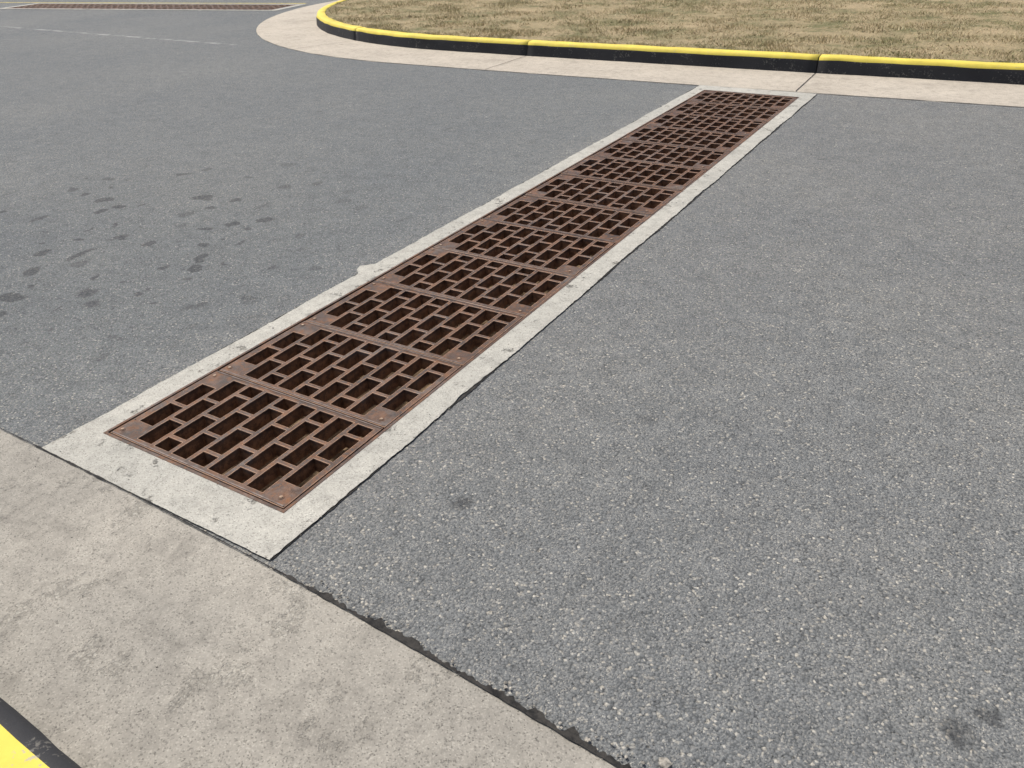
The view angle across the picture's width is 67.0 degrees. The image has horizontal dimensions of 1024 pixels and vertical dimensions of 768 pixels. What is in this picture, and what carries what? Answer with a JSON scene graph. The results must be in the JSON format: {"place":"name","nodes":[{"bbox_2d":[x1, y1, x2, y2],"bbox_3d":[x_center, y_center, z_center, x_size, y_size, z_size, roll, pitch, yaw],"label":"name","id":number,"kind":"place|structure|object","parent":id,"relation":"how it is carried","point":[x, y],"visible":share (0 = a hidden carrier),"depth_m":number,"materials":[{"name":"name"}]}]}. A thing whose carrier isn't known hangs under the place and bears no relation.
{"place":"outdoors","nodes":[
{"label":"outdoors","id":0,"kind":"place"},
{"bbox_2d":[0,216,671,767],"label":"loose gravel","id":1,"kind":"structure","parent":0,"point":[664,762],"depth_m":1.87,"materials":[{"name":"grey gravel"}]},
{"bbox_2d":[0,0,1023,767],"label":"asphalt road","id":2,"kind":"structure","parent":0,"point":[726,470],"depth_m":3.15,"materials":[{"name":"grey asphalt"}]},
{"bbox_2d":[0,698,80,767],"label":"painted kerb","id":3,"kind":"structure","parent":2,"relation":"on","point":[25,742],"depth_m":1.64,"materials":[{"name":"black paint"}]},
{"bbox_2d":[0,3,304,10],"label":"trench drain","id":4,"kind":"object","parent":2,"relation":"in","point":[142,6],"visible":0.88,"depth_m":16.75,"materials":[{"name":"metal"}]},
{"bbox_2d":[0,2,305,3],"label":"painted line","id":5,"kind":"object","parent":2,"relation":"on","point":[114,2],"visible":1,"depth_m":18.14,"materials":[{"name":"paint"}]},
{"bbox_2d":[0,429,617,767],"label":"concrete gutter","id":6,"kind":"object","parent":2,"relation":"on","point":[296,679],"visible":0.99,"depth_m":1.95,"materials":[{"name":"beige concrete"}]},
{"bbox_2d":[1,428,630,767],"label":"asphalt seam","id":7,"kind":"object","parent":2,"relation":"on","point":[571,733],"visible":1,"depth_m":1.93,"materials":[{"name":"black asphalt"}]},
{"bbox_2d":[42,85,816,559],"bbox_3d":[0.585,-1.119,5.146,1.218,0.352,7.017,16,36,27],"label":"trench drain","id":8,"kind":"object","parent":2,"relation":"in","point":[250,441],"visible":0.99,"depth_m":3.39,"materials":[{"name":"metal"}]},
{"bbox_2d":[256,26,1013,106],"bbox_3d":[9.377,-1.490,4.893,38.482,0.001,6.699,24,40,35],"label":"asphalt seam","id":9,"kind":"object","parent":2,"relation":"on","point":[589,77],"visible":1,"depth_m":8.37,"materials":[{"name":"black asphalt"}]},
{"bbox_2d":[256,0,1023,107],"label":"concrete gutter","id":10,"kind":"object","parent":2,"relation":"on","point":[299,31],"visible":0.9,"depth_m":8.55,"materials":[{"name":"beige concrete"}]},
{"bbox_2d":[316,0,1023,84],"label":"painted kerb","id":11,"kind":"structure","parent":2,"relation":"on","point":[974,71],"depth_m":8.67,"materials":[{"name":"black paint"}]},
{"bbox_2d":[325,0,1023,62],"bbox_3d":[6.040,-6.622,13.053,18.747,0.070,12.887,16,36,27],"label":"dry grass","id":12,"kind":"structure","parent":0,"point":[559,38],"depth_m":10.57,"materials":[{"name":"beige plant"}]}
]}

